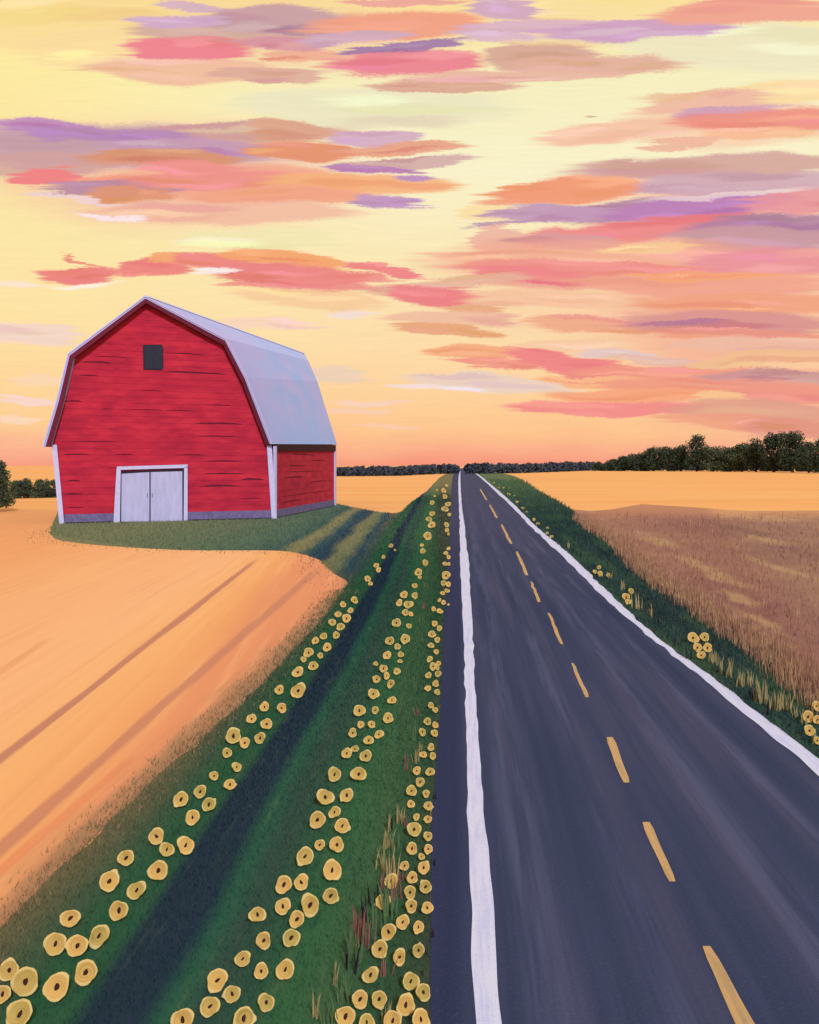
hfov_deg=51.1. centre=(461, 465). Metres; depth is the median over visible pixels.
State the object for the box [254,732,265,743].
flower
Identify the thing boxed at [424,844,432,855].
flower
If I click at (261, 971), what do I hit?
flower
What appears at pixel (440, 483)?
grass verge
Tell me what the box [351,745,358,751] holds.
flower
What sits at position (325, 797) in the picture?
flower
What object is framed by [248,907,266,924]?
flower
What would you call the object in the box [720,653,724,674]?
grass tuft
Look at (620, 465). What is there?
tree
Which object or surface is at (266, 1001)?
flower
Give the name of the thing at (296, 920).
flower
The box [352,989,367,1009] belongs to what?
flower
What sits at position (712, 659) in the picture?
grass tuft
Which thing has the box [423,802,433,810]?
flower
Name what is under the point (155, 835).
flower
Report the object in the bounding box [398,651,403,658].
flower
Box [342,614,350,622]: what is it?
flower
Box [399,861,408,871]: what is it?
flower
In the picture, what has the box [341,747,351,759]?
flower
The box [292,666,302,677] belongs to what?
flower
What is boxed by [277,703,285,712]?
flower
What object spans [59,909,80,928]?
flower
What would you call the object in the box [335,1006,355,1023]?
flower
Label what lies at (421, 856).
flower
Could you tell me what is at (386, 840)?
grass tuft
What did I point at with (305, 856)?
flower
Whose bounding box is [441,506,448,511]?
flower
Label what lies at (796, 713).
grass tuft
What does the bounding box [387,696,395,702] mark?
flower
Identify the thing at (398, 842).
grass tuft
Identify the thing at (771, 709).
grass tuft
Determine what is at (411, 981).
flower
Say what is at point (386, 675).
flower
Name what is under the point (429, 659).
flower
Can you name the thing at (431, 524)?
flower
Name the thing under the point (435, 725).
flower
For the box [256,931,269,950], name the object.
flower
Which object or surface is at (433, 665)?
flower
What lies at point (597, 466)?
tree
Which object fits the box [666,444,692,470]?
tree
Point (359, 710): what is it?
flower
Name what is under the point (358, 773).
flower
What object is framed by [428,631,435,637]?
flower
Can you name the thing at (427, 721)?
flower
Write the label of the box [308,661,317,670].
flower
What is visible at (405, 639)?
flower
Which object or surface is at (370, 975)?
flower
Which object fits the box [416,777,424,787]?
flower
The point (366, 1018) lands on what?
flower
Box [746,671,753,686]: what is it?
grass tuft
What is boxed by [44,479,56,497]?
bush
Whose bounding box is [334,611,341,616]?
flower
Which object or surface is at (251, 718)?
flower
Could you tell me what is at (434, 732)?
flower
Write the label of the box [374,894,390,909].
flower
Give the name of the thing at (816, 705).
flower
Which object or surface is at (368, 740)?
flower
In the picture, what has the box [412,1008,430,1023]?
flower
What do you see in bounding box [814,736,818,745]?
flower
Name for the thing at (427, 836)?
flower
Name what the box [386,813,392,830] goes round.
grass tuft
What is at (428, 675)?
flower
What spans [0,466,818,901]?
ground
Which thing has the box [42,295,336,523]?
barn
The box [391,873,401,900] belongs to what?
grass tuft
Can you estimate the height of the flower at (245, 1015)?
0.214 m
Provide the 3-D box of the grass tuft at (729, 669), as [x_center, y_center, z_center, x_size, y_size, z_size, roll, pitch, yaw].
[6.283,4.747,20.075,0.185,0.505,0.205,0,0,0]
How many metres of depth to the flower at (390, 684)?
19.02 m
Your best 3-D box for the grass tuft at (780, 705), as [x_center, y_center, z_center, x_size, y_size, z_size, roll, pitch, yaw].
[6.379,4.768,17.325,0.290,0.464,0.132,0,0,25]
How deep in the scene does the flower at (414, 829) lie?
11.42 m
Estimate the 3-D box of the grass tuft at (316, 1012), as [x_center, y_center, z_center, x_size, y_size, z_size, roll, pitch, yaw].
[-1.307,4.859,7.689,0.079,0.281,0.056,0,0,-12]
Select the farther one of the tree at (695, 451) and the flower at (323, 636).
the tree at (695, 451)
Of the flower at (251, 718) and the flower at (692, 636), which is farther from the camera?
the flower at (692, 636)
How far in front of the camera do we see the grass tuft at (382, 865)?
10.53 m
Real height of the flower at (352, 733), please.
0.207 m
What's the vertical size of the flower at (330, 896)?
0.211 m
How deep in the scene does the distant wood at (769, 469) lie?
748.55 m
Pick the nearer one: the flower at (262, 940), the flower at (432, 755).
the flower at (262, 940)
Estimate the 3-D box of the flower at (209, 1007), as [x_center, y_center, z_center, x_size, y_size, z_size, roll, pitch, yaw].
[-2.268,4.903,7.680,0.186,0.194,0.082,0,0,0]
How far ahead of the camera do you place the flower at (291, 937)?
8.80 m
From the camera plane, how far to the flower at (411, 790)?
12.80 m
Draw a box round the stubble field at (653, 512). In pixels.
[573,504,818,687]
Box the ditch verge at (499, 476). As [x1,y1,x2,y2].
[478,473,818,758]
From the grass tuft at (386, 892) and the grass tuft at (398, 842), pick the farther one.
the grass tuft at (398, 842)
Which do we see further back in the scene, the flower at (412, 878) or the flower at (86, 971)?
the flower at (412, 878)
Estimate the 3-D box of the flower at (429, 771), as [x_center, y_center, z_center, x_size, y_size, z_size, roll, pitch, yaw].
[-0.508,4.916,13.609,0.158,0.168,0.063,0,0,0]
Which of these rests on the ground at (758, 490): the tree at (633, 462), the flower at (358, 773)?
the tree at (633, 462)
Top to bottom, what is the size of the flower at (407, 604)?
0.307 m
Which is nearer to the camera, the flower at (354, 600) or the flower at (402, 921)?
the flower at (402, 921)
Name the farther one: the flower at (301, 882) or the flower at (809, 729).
the flower at (809, 729)
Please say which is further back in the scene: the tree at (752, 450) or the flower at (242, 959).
the tree at (752, 450)
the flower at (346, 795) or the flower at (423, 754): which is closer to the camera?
the flower at (346, 795)
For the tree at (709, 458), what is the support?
on the ground at (758, 490)
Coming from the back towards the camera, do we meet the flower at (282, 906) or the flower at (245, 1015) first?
the flower at (282, 906)
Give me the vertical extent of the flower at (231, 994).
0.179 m
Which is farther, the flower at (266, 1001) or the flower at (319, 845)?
the flower at (319, 845)
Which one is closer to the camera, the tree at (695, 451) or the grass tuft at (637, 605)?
the grass tuft at (637, 605)
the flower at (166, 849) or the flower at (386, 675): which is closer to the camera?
the flower at (166, 849)
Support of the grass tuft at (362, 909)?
on the grass verge at (440, 483)
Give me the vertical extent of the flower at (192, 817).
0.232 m
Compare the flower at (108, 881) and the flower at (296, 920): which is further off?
the flower at (108, 881)
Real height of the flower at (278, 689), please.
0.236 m
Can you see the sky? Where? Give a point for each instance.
(491, 231)
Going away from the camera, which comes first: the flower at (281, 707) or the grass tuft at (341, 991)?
the grass tuft at (341, 991)
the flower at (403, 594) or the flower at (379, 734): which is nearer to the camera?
the flower at (379, 734)
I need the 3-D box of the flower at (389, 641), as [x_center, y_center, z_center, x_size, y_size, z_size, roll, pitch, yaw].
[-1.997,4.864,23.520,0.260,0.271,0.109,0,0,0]
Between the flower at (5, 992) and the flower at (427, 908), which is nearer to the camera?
the flower at (5, 992)
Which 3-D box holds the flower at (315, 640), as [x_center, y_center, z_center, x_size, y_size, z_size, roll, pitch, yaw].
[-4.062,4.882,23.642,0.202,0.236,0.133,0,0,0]
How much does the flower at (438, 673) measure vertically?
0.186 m
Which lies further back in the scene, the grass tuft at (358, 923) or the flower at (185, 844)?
the flower at (185, 844)
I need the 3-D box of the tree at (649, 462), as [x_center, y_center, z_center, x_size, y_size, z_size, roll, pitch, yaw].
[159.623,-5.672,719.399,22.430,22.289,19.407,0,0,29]
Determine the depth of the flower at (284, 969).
8.24 m
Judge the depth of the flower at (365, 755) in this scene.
14.29 m
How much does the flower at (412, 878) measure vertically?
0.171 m
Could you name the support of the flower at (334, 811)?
on the grass verge at (440, 483)
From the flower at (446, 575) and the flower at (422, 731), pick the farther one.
the flower at (446, 575)
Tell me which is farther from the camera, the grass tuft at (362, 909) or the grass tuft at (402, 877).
the grass tuft at (402, 877)
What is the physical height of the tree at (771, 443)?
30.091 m
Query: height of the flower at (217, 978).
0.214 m
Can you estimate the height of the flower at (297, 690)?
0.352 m
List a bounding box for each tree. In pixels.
[0,460,15,507]
[591,461,603,470]
[601,459,617,470]
[610,455,632,470]
[625,452,649,470]
[639,445,662,470]
[657,446,679,470]
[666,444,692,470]
[682,434,707,470]
[699,446,724,471]
[714,447,741,471]
[729,442,754,471]
[741,437,767,471]
[755,431,790,471]
[771,429,804,471]
[794,440,818,472]
[805,438,818,471]
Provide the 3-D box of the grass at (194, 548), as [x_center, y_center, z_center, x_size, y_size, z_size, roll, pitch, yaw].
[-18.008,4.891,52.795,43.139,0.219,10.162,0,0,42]
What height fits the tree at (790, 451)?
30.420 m
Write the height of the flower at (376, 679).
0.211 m
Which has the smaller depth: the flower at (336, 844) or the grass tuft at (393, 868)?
the grass tuft at (393, 868)
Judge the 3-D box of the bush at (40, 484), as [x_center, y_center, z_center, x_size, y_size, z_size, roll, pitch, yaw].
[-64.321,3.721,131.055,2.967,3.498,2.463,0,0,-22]
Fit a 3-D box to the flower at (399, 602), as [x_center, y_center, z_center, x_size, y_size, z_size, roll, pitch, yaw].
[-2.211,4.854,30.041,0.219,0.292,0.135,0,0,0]
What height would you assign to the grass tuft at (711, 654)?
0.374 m
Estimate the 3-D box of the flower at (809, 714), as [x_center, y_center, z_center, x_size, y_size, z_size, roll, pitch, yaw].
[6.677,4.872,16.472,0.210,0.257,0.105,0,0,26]
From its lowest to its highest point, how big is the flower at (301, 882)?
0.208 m
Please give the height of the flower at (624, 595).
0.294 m
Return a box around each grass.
[25,526,363,587]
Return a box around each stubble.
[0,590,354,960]
[572,510,818,714]
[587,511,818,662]
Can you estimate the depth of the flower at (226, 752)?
14.48 m
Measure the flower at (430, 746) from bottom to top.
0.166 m
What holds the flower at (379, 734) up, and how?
on the grass verge at (440, 483)
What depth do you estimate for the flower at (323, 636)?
24.27 m
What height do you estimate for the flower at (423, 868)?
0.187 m
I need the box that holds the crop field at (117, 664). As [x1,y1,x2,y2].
[0,509,347,925]
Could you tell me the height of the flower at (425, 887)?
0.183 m
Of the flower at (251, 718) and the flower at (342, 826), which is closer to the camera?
the flower at (342, 826)
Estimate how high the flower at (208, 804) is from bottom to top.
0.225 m
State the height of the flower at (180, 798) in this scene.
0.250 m
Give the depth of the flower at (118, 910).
9.31 m
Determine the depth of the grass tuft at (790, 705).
17.25 m
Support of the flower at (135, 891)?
on the grass verge at (440, 483)
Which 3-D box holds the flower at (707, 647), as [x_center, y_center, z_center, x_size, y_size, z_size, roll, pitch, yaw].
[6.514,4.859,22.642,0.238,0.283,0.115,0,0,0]
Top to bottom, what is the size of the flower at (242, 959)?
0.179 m
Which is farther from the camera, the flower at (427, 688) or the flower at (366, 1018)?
the flower at (427, 688)
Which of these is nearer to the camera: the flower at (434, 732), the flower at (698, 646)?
the flower at (434, 732)
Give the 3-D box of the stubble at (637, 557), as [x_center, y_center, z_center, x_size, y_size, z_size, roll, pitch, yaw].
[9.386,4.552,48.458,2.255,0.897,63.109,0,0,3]
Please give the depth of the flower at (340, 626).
25.61 m
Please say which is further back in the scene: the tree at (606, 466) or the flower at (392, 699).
the tree at (606, 466)
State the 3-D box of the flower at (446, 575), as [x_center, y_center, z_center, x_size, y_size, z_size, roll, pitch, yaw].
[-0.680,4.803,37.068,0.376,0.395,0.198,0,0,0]
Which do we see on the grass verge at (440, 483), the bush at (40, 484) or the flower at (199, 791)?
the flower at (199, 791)
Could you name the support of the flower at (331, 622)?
on the grass verge at (440, 483)
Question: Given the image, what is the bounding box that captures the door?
[114,464,187,521]
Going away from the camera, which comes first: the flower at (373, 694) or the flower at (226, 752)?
the flower at (226, 752)
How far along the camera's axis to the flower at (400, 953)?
8.48 m
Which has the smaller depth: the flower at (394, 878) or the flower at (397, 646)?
the flower at (394, 878)
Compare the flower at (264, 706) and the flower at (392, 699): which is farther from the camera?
the flower at (392, 699)
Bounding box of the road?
[430,468,818,1023]
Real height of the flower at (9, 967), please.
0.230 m
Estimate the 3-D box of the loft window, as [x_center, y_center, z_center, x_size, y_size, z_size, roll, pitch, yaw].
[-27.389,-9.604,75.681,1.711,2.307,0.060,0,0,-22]
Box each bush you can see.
[7,480,26,498]
[18,478,36,497]
[34,478,53,497]
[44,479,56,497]
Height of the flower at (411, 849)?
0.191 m
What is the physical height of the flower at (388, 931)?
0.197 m
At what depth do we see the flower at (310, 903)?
9.42 m
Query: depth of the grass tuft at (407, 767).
13.89 m
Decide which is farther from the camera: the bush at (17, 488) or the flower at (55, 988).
the bush at (17, 488)
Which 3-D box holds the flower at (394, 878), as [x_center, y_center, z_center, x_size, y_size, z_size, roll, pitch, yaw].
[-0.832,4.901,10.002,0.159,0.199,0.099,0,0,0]
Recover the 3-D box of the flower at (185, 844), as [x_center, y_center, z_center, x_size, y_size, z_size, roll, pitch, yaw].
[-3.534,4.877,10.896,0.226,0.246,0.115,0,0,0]
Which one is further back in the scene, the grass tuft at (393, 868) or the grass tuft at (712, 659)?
the grass tuft at (712, 659)
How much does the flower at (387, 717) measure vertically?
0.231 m
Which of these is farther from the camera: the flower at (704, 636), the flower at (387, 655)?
the flower at (704, 636)
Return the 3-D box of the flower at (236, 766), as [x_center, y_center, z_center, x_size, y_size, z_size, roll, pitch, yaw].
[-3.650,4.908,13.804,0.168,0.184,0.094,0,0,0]
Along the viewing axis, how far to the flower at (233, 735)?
15.24 m
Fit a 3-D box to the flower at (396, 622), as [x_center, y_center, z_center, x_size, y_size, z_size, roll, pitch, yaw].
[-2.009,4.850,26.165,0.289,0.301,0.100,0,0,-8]
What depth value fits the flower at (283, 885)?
9.90 m
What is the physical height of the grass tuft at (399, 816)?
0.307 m
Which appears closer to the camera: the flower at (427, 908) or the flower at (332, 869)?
the flower at (427, 908)
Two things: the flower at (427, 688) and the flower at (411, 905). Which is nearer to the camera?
the flower at (411, 905)
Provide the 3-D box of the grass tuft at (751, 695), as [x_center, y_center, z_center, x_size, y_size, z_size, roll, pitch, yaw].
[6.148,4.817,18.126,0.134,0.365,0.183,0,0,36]
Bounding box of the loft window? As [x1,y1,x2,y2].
[143,344,162,369]
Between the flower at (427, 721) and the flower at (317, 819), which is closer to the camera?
the flower at (317, 819)
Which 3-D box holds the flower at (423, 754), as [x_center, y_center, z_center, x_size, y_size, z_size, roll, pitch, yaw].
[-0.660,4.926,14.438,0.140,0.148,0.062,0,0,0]
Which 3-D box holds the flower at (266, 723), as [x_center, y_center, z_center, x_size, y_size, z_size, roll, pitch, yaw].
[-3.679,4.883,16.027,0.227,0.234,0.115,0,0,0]
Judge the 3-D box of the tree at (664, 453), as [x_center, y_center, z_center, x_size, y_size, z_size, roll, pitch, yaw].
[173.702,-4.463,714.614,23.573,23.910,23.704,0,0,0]
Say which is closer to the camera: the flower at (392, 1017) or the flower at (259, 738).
the flower at (392, 1017)
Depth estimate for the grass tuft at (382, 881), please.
9.99 m
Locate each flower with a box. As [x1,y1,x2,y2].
[0,957,18,981]
[0,985,10,1004]
[6,998,32,1023]
[10,966,37,996]
[42,971,68,1002]
[43,932,66,956]
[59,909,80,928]
[63,934,88,957]
[74,959,97,985]
[89,924,109,949]
[99,869,119,892]
[109,901,128,921]
[117,850,133,866]
[126,881,145,900]
[147,860,167,880]
[148,827,163,845]
[159,842,174,857]
[170,1008,193,1023]
[173,791,187,807]
[177,836,193,854]
[185,809,199,825]
[193,785,205,798]
[200,996,220,1017]
[202,797,215,812]
[207,968,227,993]
[209,771,217,781]
[221,985,240,1004]
[222,747,231,757]
[223,779,236,791]
[225,727,240,743]
[232,762,241,772]
[233,1006,256,1023]
[234,951,250,968]
[239,737,249,748]
[246,714,256,724]
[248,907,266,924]
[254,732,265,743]
[254,962,267,980]
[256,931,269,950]
[258,993,274,1012]
[260,701,268,712]
[260,718,271,729]
[274,685,283,694]
[275,875,291,894]
[275,898,290,915]
[275,958,294,980]
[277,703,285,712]
[283,929,300,947]
[289,910,303,928]
[290,682,305,697]
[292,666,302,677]
[294,873,307,891]
[296,846,313,866]
[301,893,318,917]
[303,648,313,656]
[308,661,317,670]
[310,811,325,828]
[312,637,318,644]
[314,839,324,851]
[316,789,334,804]
[317,652,322,658]
[320,633,326,639]
[322,888,338,904]
[323,643,330,651]
[323,858,341,880]
[328,619,335,625]
[328,766,340,782]
[328,806,340,819]
[329,836,343,853]
[333,631,339,638]
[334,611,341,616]
[334,818,350,834]
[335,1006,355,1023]
[336,623,344,630]
[340,788,352,802]
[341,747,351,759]
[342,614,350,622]
[348,728,356,738]
[350,767,366,780]
[351,596,357,603]
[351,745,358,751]
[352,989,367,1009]
[353,705,365,716]
[357,721,363,729]
[359,749,371,761]
[359,1013,374,1023]
[361,966,378,984]
[363,736,373,745]
[364,576,370,581]
[368,688,379,699]
[368,721,374,728]
[371,939,387,959]
[372,675,379,683]
[372,706,378,714]
[372,990,386,1009]
[374,730,383,739]
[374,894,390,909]
[379,665,387,672]
[381,923,395,941]
[383,651,390,659]
[383,712,392,722]
[383,1010,402,1023]
[384,672,389,679]
[384,873,397,888]
[385,637,393,645]
[387,680,394,688]
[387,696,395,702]
[392,618,400,626]
[393,948,404,966]
[394,643,400,649]
[394,668,400,674]
[396,599,401,606]
[396,914,409,930]
[396,992,414,1016]
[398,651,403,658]
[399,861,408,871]
[400,591,407,597]
[400,634,409,643]
[402,609,407,614]
[403,601,413,608]
[403,972,419,991]
[404,885,415,899]
[405,899,416,913]
[406,785,416,797]
[406,842,416,855]
[407,800,414,809]
[407,822,421,837]
[407,871,417,884]
[412,942,424,959]
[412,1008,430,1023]
[413,766,420,774]
[413,813,419,821]
[413,920,423,935]
[414,568,421,575]
[415,983,429,1001]
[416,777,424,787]
[418,853,424,861]
[418,861,429,875]
[419,728,425,736]
[420,751,426,759]
[420,880,431,893]
[421,901,433,915]
[422,790,429,797]
[423,532,431,539]
[423,717,430,726]
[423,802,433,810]
[423,815,431,822]
[423,832,431,842]
[424,685,430,690]
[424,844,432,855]
[425,672,430,678]
[425,768,434,777]
[427,656,432,662]
[428,521,434,527]
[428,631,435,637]
[428,743,433,750]
[430,662,436,670]
[430,752,435,759]
[431,729,437,737]
[432,722,438,728]
[435,671,441,676]
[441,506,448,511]
[442,571,450,579]
[622,593,629,599]
[688,632,699,642]
[693,643,701,652]
[697,651,705,659]
[699,632,708,641]
[703,643,711,651]
[802,710,812,722]
[804,725,815,735]
[812,701,818,711]
[813,715,818,723]
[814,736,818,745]
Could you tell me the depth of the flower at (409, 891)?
9.77 m
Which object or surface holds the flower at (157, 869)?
on the grass verge at (440, 483)
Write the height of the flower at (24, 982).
0.272 m
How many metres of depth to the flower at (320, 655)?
21.91 m
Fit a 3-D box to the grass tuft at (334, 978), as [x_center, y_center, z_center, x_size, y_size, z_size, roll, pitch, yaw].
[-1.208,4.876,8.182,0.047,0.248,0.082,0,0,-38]
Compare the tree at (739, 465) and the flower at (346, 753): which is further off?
the tree at (739, 465)
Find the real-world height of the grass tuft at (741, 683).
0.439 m
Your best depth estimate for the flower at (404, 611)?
28.13 m
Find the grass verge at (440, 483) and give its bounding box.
[0,474,453,1023]
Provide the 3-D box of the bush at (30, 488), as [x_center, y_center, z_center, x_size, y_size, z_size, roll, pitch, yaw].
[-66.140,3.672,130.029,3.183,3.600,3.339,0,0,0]
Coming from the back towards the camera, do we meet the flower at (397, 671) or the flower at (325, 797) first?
the flower at (397, 671)
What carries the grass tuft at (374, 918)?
on the grass verge at (440, 483)
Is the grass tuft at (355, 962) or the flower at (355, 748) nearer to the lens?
the grass tuft at (355, 962)
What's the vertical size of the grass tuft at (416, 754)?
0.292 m
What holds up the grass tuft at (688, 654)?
on the ditch verge at (499, 476)
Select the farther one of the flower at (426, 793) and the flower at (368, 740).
the flower at (368, 740)
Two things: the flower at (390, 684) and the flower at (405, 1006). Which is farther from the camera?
the flower at (390, 684)
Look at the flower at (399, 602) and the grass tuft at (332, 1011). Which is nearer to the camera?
the grass tuft at (332, 1011)
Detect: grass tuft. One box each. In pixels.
[312,994,320,1019]
[318,995,337,1023]
[333,963,339,986]
[335,972,352,1004]
[344,925,363,962]
[345,939,362,974]
[352,902,360,937]
[357,906,376,950]
[361,896,366,922]
[367,881,378,905]
[367,895,385,930]
[375,844,385,872]
[377,874,399,919]
[380,868,385,890]
[380,952,398,977]
[382,847,400,876]
[383,827,396,848]
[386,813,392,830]
[387,814,391,831]
[391,828,399,851]
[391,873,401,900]
[395,867,406,882]
[397,805,405,824]
[404,762,411,771]
[410,749,419,763]
[631,592,642,609]
[685,644,691,658]
[708,648,714,660]
[710,649,717,664]
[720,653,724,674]
[726,658,733,677]
[736,670,744,687]
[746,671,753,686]
[748,688,754,700]
[753,679,767,704]
[766,699,772,714]
[768,692,783,711]
[781,691,794,712]
[792,705,798,717]
[800,709,807,724]
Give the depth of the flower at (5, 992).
7.89 m
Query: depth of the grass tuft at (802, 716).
16.39 m
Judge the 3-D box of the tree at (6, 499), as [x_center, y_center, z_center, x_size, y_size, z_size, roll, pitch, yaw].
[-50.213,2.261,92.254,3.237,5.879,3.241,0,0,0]
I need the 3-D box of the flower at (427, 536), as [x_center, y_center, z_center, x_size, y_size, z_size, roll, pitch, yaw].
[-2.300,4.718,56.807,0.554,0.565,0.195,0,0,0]
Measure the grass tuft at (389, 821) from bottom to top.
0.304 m
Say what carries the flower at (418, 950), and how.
on the grass verge at (440, 483)
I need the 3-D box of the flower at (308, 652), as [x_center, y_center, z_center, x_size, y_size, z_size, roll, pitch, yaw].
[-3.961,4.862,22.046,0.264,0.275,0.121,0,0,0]
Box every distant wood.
[336,463,460,475]
[463,461,594,473]
[630,458,818,471]
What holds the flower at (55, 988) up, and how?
on the grass verge at (440, 483)
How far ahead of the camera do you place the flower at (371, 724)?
16.10 m
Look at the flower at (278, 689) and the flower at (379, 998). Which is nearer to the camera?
the flower at (379, 998)
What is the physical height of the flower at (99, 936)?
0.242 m
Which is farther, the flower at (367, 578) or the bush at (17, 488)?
the bush at (17, 488)
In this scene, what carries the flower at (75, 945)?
on the grass verge at (440, 483)
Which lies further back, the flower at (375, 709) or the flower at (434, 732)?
the flower at (375, 709)
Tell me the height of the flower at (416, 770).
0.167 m
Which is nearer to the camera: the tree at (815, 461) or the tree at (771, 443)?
the tree at (815, 461)
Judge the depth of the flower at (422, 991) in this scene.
7.92 m
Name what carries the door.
in the barn
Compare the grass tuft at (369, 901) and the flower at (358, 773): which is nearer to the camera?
the grass tuft at (369, 901)
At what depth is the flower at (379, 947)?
8.60 m
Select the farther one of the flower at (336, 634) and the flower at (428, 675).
the flower at (336, 634)
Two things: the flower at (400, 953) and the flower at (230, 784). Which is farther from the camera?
the flower at (230, 784)
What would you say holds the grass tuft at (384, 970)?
on the grass verge at (440, 483)
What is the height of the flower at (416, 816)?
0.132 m
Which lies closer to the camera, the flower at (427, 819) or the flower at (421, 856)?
the flower at (421, 856)
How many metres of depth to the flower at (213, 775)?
13.43 m
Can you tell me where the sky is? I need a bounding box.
[0,0,818,465]
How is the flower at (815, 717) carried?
on the ditch verge at (499, 476)
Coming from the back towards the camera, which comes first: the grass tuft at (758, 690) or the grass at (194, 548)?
the grass at (194, 548)
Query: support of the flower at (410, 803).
on the grass verge at (440, 483)
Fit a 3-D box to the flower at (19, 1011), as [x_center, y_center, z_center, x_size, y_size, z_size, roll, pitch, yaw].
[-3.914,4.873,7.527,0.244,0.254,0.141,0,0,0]
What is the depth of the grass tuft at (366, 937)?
8.82 m
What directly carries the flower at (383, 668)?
on the grass verge at (440, 483)
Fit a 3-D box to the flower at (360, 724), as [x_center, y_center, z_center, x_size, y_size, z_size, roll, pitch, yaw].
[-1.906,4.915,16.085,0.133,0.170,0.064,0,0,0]
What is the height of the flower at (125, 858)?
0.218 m
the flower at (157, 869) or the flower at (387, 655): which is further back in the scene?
the flower at (387, 655)
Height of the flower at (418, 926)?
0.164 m
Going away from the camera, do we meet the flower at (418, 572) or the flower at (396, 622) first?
the flower at (396, 622)
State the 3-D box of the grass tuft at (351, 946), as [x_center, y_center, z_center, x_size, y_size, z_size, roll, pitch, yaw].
[-1.087,4.782,8.602,0.194,0.436,0.132,0,0,0]
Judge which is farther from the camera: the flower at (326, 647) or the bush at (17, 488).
the bush at (17, 488)
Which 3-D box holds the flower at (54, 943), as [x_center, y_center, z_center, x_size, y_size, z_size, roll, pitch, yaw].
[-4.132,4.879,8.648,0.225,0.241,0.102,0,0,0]
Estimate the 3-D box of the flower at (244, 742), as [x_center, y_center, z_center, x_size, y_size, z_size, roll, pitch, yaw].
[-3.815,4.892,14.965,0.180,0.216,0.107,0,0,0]
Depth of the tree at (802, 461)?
558.15 m
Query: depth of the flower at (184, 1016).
7.49 m
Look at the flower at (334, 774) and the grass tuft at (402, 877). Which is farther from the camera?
the flower at (334, 774)
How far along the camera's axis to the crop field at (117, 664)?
22.06 m
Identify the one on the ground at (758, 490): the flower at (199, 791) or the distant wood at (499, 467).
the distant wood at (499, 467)
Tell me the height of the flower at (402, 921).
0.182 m

